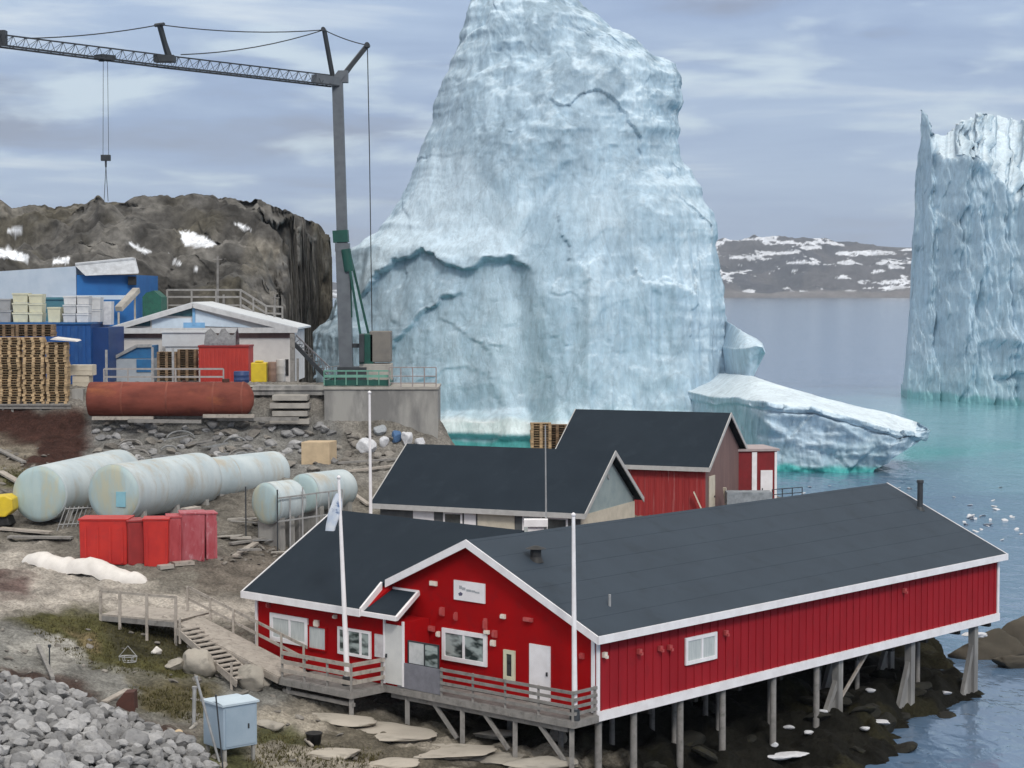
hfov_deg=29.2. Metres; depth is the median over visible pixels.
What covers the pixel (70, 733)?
rubble stone
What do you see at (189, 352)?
pallet
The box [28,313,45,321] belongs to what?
fish tub
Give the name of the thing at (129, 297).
loading chute
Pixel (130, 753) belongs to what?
rubble stone
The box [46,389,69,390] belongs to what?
pallet
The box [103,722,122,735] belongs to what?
rubble stone
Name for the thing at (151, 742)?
rubble stone
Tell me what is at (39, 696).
rubble stone
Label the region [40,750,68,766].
rubble stone
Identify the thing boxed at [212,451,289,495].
storage tank
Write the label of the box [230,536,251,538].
scrap board
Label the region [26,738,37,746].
rubble stone
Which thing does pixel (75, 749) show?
rubble stone
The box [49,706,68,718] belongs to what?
rubble stone
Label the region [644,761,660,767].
shore rock
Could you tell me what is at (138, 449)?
scrap bar
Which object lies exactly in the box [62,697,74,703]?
rubble stone
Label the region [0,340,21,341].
pallet
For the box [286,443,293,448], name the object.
bank stone
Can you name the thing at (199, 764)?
rubble stone
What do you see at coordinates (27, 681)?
rubble stone
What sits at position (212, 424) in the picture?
bank stone
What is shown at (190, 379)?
pallet
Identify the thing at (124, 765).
rubble stone
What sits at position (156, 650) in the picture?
boulder
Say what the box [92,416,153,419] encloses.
timber baulk
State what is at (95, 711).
rubble stone
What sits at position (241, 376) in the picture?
drum
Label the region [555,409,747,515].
red shed
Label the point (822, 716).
shore rock
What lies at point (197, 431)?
bank stone
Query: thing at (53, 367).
pallet
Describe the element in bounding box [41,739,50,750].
rubble stone
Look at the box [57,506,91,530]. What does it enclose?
steel rack
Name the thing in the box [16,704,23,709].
rubble stone
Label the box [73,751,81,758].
rubble stone
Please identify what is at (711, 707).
shore rock
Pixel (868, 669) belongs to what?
shore rock
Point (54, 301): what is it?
teal container
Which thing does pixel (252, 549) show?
scrap board
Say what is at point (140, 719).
rubble stone
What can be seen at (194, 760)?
rubble stone
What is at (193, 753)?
rubble stone
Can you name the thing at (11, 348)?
pallet
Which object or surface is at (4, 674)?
rubble stone
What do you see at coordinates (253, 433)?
bank stone
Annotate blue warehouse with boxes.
[0,257,157,325]
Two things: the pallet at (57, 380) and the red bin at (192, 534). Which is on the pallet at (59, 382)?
the pallet at (57, 380)
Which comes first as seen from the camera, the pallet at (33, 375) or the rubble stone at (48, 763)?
the rubble stone at (48, 763)
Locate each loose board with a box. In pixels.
[157,563,173,569]
[171,560,194,565]
[180,506,200,509]
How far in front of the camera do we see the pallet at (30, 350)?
115.80 m
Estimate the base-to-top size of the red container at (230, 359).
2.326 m
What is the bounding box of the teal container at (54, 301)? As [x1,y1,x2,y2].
[45,297,72,320]
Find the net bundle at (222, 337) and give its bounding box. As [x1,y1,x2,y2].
[204,328,238,344]
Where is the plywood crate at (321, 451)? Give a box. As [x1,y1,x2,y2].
[301,440,336,464]
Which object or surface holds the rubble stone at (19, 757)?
on the ground at (42, 593)
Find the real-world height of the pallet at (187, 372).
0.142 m
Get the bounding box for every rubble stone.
[0,670,10,679]
[0,682,12,695]
[0,700,9,706]
[0,706,14,718]
[0,716,8,725]
[0,734,7,744]
[0,745,9,755]
[0,756,4,763]
[1,724,9,733]
[1,754,11,767]
[4,730,18,741]
[5,741,13,748]
[6,718,14,727]
[7,675,21,684]
[8,732,29,742]
[9,693,18,702]
[10,682,22,690]
[10,701,17,707]
[10,746,27,753]
[10,752,30,763]
[10,762,27,767]
[11,711,24,717]
[12,714,34,724]
[13,688,27,703]
[13,719,32,730]
[13,738,27,747]
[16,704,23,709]
[19,695,28,703]
[19,728,30,737]
[19,751,30,755]
[21,702,35,710]
[22,678,32,685]
[24,709,32,715]
[25,746,33,751]
[26,689,33,696]
[26,727,44,740]
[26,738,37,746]
[27,760,35,767]
[28,686,38,695]
[29,681,44,688]
[29,749,45,759]
[32,677,45,683]
[32,694,47,699]
[32,741,44,750]
[33,698,47,710]
[33,759,39,767]
[34,700,48,710]
[34,713,47,722]
[35,721,50,734]
[36,709,49,715]
[38,758,59,767]
[39,683,56,694]
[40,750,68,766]
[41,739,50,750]
[43,679,51,684]
[44,732,52,738]
[44,746,58,753]
[47,699,61,707]
[47,713,58,731]
[48,695,62,701]
[48,721,57,726]
[48,739,62,749]
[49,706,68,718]
[50,732,70,744]
[51,719,79,732]
[54,682,65,689]
[56,689,68,697]
[58,682,68,689]
[58,704,71,707]
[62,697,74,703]
[62,741,78,752]
[64,752,73,760]
[65,707,73,713]
[65,728,78,740]
[66,710,79,718]
[67,699,82,706]
[68,761,88,767]
[70,689,87,699]
[70,746,84,753]
[71,718,86,731]
[71,734,82,740]
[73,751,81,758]
[74,706,92,719]
[76,713,90,724]
[77,740,92,746]
[77,752,102,762]
[79,731,89,739]
[80,744,93,751]
[81,754,93,763]
[82,697,95,708]
[83,726,97,732]
[85,732,101,740]
[86,704,99,709]
[89,706,103,717]
[89,739,111,753]
[90,719,101,729]
[90,751,106,765]
[92,717,106,728]
[95,763,112,767]
[96,758,107,765]
[97,714,104,718]
[98,731,108,738]
[100,703,114,709]
[100,706,108,717]
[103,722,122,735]
[103,739,120,749]
[106,748,121,763]
[108,709,116,714]
[109,735,119,740]
[112,709,127,719]
[114,762,129,767]
[115,718,127,723]
[115,739,128,747]
[119,756,132,764]
[120,728,149,747]
[120,748,126,757]
[121,722,131,728]
[124,746,133,751]
[124,752,135,756]
[127,713,137,721]
[131,746,148,756]
[131,756,149,765]
[132,743,142,748]
[133,721,145,727]
[134,725,145,730]
[136,717,144,722]
[140,754,148,758]
[143,722,155,729]
[145,732,162,749]
[145,758,157,767]
[147,740,155,748]
[147,749,154,755]
[150,745,163,751]
[151,724,162,731]
[152,747,163,758]
[153,756,164,762]
[155,730,164,736]
[155,761,170,767]
[159,742,173,749]
[162,747,174,757]
[163,729,177,741]
[165,740,177,747]
[167,753,181,761]
[170,756,181,760]
[171,760,182,766]
[172,763,182,767]
[174,746,186,756]
[175,733,196,748]
[181,756,200,767]
[181,757,190,763]
[183,762,191,767]
[186,743,204,755]
[187,750,198,755]
[196,755,208,761]
[196,761,203,767]
[200,752,210,757]
[202,760,219,767]
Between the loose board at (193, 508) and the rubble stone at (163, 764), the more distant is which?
the loose board at (193, 508)
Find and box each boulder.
[151,646,161,653]
[165,658,182,669]
[182,648,216,677]
[234,664,264,691]
[257,719,284,731]
[264,677,271,685]
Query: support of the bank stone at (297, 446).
on the ground at (42, 593)
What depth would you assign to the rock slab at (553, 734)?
71.19 m
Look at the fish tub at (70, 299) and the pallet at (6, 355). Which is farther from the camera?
the fish tub at (70, 299)
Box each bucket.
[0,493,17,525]
[305,731,322,746]
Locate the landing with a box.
[99,590,208,645]
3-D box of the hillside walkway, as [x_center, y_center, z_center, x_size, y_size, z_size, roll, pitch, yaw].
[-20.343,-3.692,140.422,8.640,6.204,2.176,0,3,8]
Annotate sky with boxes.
[0,0,1023,281]
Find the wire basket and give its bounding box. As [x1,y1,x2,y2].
[118,646,136,662]
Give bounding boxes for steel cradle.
[245,487,342,550]
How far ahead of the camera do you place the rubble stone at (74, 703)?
66.68 m
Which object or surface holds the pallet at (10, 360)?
on the pallet at (11, 362)
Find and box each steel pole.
[192,686,196,727]
[194,676,219,761]
[215,695,223,767]
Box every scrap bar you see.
[118,439,142,445]
[125,448,149,456]
[135,445,150,447]
[160,445,176,450]
[164,434,188,439]
[166,430,194,438]
[185,439,211,445]
[195,441,215,445]
[200,435,224,440]
[201,446,224,447]
[210,442,227,445]
[223,436,246,443]
[229,447,257,454]
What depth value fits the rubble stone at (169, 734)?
65.09 m
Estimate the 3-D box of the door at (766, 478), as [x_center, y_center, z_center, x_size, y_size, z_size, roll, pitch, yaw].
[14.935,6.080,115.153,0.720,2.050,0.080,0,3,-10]
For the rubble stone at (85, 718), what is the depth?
64.25 m
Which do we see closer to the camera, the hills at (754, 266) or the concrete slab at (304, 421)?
the concrete slab at (304, 421)
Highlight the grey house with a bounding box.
[372,443,643,531]
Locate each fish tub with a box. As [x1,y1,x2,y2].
[0,299,12,309]
[0,310,14,321]
[12,293,31,302]
[12,303,28,311]
[12,312,29,321]
[28,294,45,302]
[28,303,45,312]
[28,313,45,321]
[47,307,63,321]
[62,313,78,321]
[63,296,76,303]
[63,305,76,312]
[76,305,91,312]
[76,313,91,321]
[77,296,92,303]
[89,297,103,308]
[91,310,103,321]
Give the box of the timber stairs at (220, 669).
[176,617,242,689]
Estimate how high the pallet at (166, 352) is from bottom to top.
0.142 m
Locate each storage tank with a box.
[13,449,137,521]
[88,453,221,517]
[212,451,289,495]
[252,480,305,550]
[293,469,357,532]
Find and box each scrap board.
[217,534,243,537]
[227,517,243,519]
[230,520,256,523]
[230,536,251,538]
[237,548,261,550]
[253,539,272,540]
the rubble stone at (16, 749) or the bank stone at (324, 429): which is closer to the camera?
the rubble stone at (16, 749)
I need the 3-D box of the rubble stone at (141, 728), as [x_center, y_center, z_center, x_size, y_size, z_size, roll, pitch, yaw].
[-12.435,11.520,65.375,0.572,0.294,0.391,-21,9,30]
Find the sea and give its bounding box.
[333,298,1023,767]
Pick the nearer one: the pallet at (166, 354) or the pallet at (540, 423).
the pallet at (540, 423)
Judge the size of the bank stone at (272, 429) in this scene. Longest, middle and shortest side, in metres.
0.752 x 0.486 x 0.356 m
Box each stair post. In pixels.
[290,334,294,381]
[296,358,298,381]
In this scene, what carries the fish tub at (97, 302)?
on the fish tub at (97, 315)
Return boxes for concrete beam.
[251,384,324,394]
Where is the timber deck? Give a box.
[279,651,598,767]
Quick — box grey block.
[71,388,85,400]
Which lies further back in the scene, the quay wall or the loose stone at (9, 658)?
the quay wall
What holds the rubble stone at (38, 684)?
on the ground at (42, 593)
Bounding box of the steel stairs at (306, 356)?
[295,335,332,379]
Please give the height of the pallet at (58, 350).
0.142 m
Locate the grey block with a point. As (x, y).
(78, 393)
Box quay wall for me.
[323,384,440,438]
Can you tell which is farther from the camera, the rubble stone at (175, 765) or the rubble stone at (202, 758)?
the rubble stone at (202, 758)
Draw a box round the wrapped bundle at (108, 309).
[102,301,113,324]
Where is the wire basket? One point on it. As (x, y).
(124, 657)
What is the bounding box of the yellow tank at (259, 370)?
[251,360,267,381]
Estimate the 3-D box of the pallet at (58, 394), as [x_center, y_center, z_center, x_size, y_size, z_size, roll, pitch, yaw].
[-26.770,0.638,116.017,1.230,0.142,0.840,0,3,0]
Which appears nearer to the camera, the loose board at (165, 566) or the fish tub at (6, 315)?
the loose board at (165, 566)
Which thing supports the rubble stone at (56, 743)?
on the ground at (42, 593)
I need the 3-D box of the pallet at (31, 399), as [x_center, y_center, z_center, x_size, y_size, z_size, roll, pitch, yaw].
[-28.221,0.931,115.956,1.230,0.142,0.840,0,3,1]
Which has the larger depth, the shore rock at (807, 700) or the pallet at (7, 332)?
the pallet at (7, 332)
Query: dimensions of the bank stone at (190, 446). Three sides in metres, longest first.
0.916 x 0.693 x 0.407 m
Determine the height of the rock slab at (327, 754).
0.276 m
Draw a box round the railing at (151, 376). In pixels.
[103,368,223,381]
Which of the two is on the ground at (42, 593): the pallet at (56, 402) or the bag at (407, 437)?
the bag at (407, 437)
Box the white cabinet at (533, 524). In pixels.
[524,518,547,531]
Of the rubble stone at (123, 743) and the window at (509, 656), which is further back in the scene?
the window at (509, 656)
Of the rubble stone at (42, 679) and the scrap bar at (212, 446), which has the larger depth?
the scrap bar at (212, 446)
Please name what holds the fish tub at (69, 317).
on the blue store
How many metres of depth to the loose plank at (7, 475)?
104.00 m
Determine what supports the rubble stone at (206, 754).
on the ground at (42, 593)
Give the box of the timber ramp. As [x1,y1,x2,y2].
[162,586,307,682]
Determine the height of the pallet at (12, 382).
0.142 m
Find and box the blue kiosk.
[116,344,158,381]
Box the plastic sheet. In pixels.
[50,337,80,341]
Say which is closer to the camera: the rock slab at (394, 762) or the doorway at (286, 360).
the rock slab at (394, 762)
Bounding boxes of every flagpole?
[337,475,349,685]
[368,391,371,513]
[545,425,546,528]
[569,512,579,720]
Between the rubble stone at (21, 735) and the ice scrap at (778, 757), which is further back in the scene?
the ice scrap at (778, 757)
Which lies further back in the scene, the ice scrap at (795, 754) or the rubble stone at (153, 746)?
the ice scrap at (795, 754)
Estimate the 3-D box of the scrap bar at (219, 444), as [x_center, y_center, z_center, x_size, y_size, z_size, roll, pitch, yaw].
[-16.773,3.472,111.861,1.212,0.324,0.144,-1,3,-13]
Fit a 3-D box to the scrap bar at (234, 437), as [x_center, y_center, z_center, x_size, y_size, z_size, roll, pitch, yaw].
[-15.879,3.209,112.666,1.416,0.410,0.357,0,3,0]
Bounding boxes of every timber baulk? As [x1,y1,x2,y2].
[88,415,255,418]
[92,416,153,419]
[128,419,201,422]
[203,414,253,417]
[217,417,298,420]
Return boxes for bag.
[356,438,376,452]
[373,425,386,435]
[379,436,388,447]
[392,430,400,442]
[401,432,412,444]
[414,438,424,443]
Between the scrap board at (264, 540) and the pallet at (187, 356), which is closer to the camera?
the scrap board at (264, 540)
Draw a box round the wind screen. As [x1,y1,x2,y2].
[408,640,438,668]
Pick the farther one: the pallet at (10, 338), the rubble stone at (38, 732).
the pallet at (10, 338)
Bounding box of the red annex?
[738,444,779,497]
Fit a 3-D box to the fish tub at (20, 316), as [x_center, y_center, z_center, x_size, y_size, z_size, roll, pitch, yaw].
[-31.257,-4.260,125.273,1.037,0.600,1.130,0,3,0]
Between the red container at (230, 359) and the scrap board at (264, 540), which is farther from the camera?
the red container at (230, 359)
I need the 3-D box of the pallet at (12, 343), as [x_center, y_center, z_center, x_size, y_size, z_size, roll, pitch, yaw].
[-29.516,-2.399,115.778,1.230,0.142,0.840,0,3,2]
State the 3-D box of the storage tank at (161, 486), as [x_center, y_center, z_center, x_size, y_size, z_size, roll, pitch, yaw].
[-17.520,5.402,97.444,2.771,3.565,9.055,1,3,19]
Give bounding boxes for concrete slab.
[270,402,311,407]
[270,418,310,423]
[272,394,309,400]
[272,410,308,415]
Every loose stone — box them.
[3,656,13,659]
[220,761,227,767]
[239,690,249,694]
[295,714,303,718]
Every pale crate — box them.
[70,364,95,374]
[72,375,92,386]
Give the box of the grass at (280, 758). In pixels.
[0,465,382,767]
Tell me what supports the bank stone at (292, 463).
on the ground at (42, 593)
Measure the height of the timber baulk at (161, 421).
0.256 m
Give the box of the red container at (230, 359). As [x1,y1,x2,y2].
[198,344,253,381]
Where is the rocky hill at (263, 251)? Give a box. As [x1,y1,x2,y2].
[0,193,332,382]
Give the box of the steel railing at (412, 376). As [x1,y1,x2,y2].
[389,367,436,386]
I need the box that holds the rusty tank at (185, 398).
[86,379,253,415]
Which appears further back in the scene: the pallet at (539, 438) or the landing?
the pallet at (539, 438)
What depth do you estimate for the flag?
72.47 m
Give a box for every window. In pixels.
[134,321,149,325]
[167,308,191,315]
[270,612,308,645]
[308,625,326,651]
[337,626,371,658]
[442,627,487,666]
[443,512,462,523]
[503,649,515,680]
[522,516,541,531]
[547,517,567,528]
[685,632,716,665]
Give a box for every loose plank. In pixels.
[0,448,26,462]
[0,470,16,482]
[0,527,53,533]
[7,535,73,538]
[36,644,54,679]
[101,688,127,702]
[228,537,265,544]
[232,542,258,556]
[336,458,396,463]
[349,465,391,471]
[356,494,368,505]
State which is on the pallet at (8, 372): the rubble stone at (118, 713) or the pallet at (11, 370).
the pallet at (11, 370)
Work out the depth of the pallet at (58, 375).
115.58 m
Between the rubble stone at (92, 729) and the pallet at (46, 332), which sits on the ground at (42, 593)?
the rubble stone at (92, 729)
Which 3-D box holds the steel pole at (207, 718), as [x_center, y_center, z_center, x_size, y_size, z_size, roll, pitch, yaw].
[-9.975,10.990,64.295,0.873,2.837,0.114,1,3,12]
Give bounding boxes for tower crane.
[0,22,393,385]
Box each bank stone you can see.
[91,429,99,433]
[92,448,102,452]
[95,434,106,440]
[101,420,114,425]
[102,426,111,431]
[103,443,117,448]
[111,432,120,438]
[121,445,129,449]
[131,439,140,444]
[145,423,157,429]
[145,437,155,444]
[148,429,157,434]
[148,448,156,453]
[154,433,165,437]
[166,448,175,453]
[177,444,185,448]
[179,437,192,443]
[185,441,199,447]
[194,429,200,434]
[207,419,217,428]
[209,447,218,453]
[212,435,221,440]
[218,447,224,452]
[220,429,232,435]
[225,446,235,451]
[228,428,238,432]
[228,434,239,440]
[241,421,249,427]
[242,435,252,440]
[242,444,253,450]
[248,429,260,437]
[250,425,261,428]
[263,422,277,426]
[264,439,276,445]
[268,426,275,431]
[281,430,292,437]
[282,447,292,453]
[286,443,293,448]
[287,460,295,466]
[289,440,301,445]
[290,427,304,435]
[293,444,300,449]
[304,430,314,435]
[307,465,319,471]
[313,421,323,430]
[320,425,329,432]
[326,429,336,435]
[331,457,338,463]
[341,457,354,460]
[342,450,351,456]
[346,434,359,438]
[372,451,381,458]
[378,460,387,465]
[380,449,388,455]
[384,451,394,455]
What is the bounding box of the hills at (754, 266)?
[332,234,911,297]
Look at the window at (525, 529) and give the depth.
91.48 m
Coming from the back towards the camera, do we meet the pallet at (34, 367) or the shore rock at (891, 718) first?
the pallet at (34, 367)
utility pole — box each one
[213,256,221,302]
[270,294,278,316]
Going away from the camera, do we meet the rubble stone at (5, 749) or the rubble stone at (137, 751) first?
the rubble stone at (5, 749)
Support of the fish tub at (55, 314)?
on the blue store
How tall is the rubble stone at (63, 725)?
0.607 m
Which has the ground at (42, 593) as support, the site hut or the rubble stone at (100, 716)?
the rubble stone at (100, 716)
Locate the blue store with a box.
[0,321,123,383]
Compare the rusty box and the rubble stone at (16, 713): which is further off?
the rusty box
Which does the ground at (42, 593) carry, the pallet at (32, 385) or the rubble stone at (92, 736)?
the rubble stone at (92, 736)
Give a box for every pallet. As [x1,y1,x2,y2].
[0,324,15,326]
[0,327,15,328]
[0,329,15,331]
[0,332,15,333]
[0,334,15,336]
[0,337,20,339]
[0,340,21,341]
[0,342,22,344]
[0,344,22,346]
[0,347,21,349]
[0,349,22,351]
[0,352,21,354]
[0,354,21,356]
[0,357,22,359]
[0,359,22,361]
[0,362,22,363]
[0,364,22,366]
[0,367,22,368]
[0,369,22,371]
[0,371,22,373]
[0,374,21,376]
[0,376,21,378]
[0,379,22,381]
[0,381,22,383]
[0,384,21,386]
[0,386,21,388]
[0,389,22,391]
[0,391,22,393]
[0,393,22,395]
[0,396,21,398]
[0,398,20,400]
[0,401,19,403]
[16,324,37,326]
[16,327,37,328]
[16,329,37,331]
[16,332,37,333]
[16,334,37,336]
[21,337,45,339]
[21,354,44,356]
[21,384,45,386]
[22,340,46,341]
[22,347,45,349]
[22,352,45,354]
[22,374,45,376]
[22,376,45,378]
[22,386,45,388]
[22,393,45,395]
[22,398,44,400]
[23,342,44,344]
[23,344,45,346]
[23,349,45,351]
[23,357,44,358]
[23,359,44,361]
[23,362,45,363]
[23,364,46,366]
[23,367,45,368]
[23,369,45,371]
[23,371,45,373]
[23,379,45,381]
[23,381,45,383]
[23,389,45,391]
[23,391,45,393]
[23,396,46,398]
[23,401,44,403]
[33,324,55,326]
[33,334,56,336]
[35,332,56,333]
[36,329,55,331]
[38,327,55,328]
[45,342,68,344]
[45,347,69,349]
[45,349,68,351]
[45,352,68,354]
[45,357,68,358]
[45,359,68,361]
[46,344,69,346]
[46,354,69,356]
[46,361,69,363]
[46,366,69,368]
[46,369,69,371]
[46,371,69,373]
[46,379,69,381]
[46,381,70,383]
[46,384,69,386]
[46,386,69,388]
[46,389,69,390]
[46,391,69,393]
[46,401,66,403]
[47,364,70,366]
[47,374,70,376]
[47,376,70,378]
[47,393,69,395]
[47,396,68,398]
[157,352,176,353]
[157,354,176,355]
[157,356,176,358]
[157,358,176,360]
[157,361,176,362]
[157,363,176,364]
[157,365,176,367]
[157,370,176,371]
[157,372,176,373]
[157,374,176,375]
[157,378,177,380]
[177,349,198,351]
[177,351,197,353]
[177,354,198,355]
[177,356,198,357]
[177,358,197,360]
[177,360,198,362]
[177,363,198,364]
[177,365,197,366]
[177,370,198,371]
[177,372,198,373]
[177,374,198,375]
[177,378,198,380]
[530,422,550,425]
[530,425,550,427]
[530,430,550,432]
[530,432,550,434]
[530,435,550,437]
[530,439,550,442]
[530,442,550,444]
[530,444,550,447]
[531,428,550,430]
[531,437,550,439]
[551,424,566,426]
[551,427,565,429]
[551,429,564,431]
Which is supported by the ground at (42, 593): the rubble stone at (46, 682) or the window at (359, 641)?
the rubble stone at (46, 682)
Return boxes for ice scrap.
[768,755,791,759]
[774,751,809,757]
[783,725,794,729]
[804,730,812,734]
[860,727,869,730]
[865,688,875,692]
[876,719,889,724]
[961,632,987,637]
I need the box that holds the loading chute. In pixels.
[115,288,139,323]
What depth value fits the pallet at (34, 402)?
115.61 m
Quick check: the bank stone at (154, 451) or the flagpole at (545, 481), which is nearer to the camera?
the flagpole at (545, 481)
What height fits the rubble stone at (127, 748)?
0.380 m
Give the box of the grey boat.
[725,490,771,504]
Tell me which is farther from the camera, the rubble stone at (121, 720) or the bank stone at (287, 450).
the bank stone at (287, 450)
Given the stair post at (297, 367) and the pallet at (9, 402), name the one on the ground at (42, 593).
the stair post at (297, 367)
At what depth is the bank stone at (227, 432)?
113.42 m
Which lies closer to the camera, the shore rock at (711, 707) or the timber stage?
the shore rock at (711, 707)
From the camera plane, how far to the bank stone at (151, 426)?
113.97 m
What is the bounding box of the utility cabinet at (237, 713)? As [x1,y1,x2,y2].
[203,693,259,761]
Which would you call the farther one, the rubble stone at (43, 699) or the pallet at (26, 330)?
the pallet at (26, 330)
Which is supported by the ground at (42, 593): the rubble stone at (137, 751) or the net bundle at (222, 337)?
the rubble stone at (137, 751)
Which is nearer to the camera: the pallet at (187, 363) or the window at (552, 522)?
the window at (552, 522)
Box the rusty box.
[116,689,137,711]
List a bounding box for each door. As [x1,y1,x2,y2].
[383,619,404,686]
[529,643,550,701]
[709,475,714,506]
[760,470,772,491]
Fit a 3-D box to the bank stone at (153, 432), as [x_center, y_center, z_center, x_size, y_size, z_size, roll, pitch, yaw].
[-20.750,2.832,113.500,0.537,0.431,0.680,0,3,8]
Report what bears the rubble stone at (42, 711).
on the ground at (42, 593)
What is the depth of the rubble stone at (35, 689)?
67.69 m
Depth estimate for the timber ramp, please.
76.64 m
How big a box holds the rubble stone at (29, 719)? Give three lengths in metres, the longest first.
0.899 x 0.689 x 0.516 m
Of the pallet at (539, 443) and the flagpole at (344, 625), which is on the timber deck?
the flagpole at (344, 625)
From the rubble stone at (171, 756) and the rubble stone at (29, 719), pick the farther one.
the rubble stone at (29, 719)
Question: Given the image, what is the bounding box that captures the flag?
[325,493,341,530]
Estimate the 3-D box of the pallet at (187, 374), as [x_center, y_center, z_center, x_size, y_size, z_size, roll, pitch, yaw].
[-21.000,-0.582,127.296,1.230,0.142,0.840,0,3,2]
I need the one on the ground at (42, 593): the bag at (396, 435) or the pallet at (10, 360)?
the bag at (396, 435)
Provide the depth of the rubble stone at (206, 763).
63.11 m
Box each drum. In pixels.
[234,371,248,382]
[268,362,276,381]
[276,359,285,381]
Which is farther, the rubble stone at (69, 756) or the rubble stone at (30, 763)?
the rubble stone at (69, 756)
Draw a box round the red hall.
[240,480,1007,767]
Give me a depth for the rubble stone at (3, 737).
60.77 m
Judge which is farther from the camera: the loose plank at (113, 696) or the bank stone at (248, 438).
the bank stone at (248, 438)
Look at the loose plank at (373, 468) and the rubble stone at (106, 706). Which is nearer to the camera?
the rubble stone at (106, 706)
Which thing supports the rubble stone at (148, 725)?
on the ground at (42, 593)
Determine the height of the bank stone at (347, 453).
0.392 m
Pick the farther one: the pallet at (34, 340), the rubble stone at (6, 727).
the pallet at (34, 340)
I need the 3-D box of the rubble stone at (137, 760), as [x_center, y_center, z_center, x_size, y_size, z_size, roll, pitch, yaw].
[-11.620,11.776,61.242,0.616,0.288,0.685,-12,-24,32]
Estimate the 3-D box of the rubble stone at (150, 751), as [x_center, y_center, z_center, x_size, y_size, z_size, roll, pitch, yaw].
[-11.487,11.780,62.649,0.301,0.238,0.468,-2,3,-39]
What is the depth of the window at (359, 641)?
73.63 m
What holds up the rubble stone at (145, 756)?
on the ground at (42, 593)
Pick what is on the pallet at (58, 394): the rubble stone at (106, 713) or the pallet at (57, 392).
the pallet at (57, 392)
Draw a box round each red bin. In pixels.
[78,515,134,564]
[126,517,143,564]
[142,516,169,566]
[165,513,181,561]
[178,509,205,560]
[205,510,217,559]
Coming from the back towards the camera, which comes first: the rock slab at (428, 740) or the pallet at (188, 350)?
the pallet at (188, 350)
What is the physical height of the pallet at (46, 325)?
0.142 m
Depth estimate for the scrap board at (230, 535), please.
93.11 m
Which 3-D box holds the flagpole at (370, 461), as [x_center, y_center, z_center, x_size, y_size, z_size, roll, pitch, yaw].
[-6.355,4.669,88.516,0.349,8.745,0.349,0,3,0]
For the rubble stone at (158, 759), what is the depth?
61.78 m
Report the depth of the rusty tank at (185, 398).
113.21 m
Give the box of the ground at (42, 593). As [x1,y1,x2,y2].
[0,381,983,767]
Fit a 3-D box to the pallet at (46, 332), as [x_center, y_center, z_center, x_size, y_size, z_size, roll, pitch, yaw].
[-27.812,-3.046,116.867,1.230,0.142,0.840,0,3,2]
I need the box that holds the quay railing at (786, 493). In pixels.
[772,487,802,498]
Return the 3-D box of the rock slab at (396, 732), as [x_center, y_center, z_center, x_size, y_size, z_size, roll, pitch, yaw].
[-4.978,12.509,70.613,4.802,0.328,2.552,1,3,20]
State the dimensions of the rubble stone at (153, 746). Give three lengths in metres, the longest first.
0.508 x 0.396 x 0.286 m
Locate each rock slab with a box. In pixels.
[306,712,376,726]
[306,748,360,760]
[352,721,437,741]
[369,757,419,767]
[393,739,431,743]
[413,743,496,759]
[470,751,540,764]
[473,729,512,739]
[502,756,578,767]
[549,729,566,743]
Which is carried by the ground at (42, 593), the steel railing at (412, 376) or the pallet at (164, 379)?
the pallet at (164, 379)
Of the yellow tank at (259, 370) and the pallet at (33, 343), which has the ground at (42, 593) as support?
the yellow tank at (259, 370)
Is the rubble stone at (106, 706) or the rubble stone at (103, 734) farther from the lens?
the rubble stone at (106, 706)
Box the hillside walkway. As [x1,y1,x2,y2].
[166,289,282,318]
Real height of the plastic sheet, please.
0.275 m
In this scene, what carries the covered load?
on the rocky hill at (263, 251)
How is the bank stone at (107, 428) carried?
on the ground at (42, 593)
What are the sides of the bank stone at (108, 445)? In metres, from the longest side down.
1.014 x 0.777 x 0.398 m
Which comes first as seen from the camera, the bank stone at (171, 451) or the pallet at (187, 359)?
the bank stone at (171, 451)
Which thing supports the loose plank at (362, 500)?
on the ground at (42, 593)
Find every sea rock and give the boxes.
[948,628,1023,659]
[992,655,1023,668]
[1002,616,1023,645]
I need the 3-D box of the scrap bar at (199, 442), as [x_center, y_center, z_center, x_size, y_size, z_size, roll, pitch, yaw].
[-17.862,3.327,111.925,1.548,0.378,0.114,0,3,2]
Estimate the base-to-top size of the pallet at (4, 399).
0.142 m
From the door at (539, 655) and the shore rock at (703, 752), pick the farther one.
the shore rock at (703, 752)
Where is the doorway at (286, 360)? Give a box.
[285,359,288,374]
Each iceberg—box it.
[312,0,929,472]
[901,109,1023,405]
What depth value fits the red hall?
75.17 m
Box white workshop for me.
[114,301,310,381]
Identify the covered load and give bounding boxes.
[142,291,166,316]
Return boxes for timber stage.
[0,404,71,411]
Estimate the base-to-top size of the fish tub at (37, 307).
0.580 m
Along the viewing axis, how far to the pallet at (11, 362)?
115.69 m
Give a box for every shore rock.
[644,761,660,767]
[683,730,705,745]
[691,746,717,762]
[699,700,715,714]
[746,734,756,742]
[796,696,821,705]
[803,711,830,720]
[810,694,851,705]
[819,688,853,698]
[843,673,859,684]
[846,659,854,664]
[849,705,875,713]
[850,746,865,752]
[852,686,870,691]
[859,665,889,673]
[866,703,880,717]
[869,670,896,679]
[875,712,896,732]
[893,741,917,752]
[901,712,909,720]
[915,682,931,689]
[915,689,926,696]
[937,711,956,717]

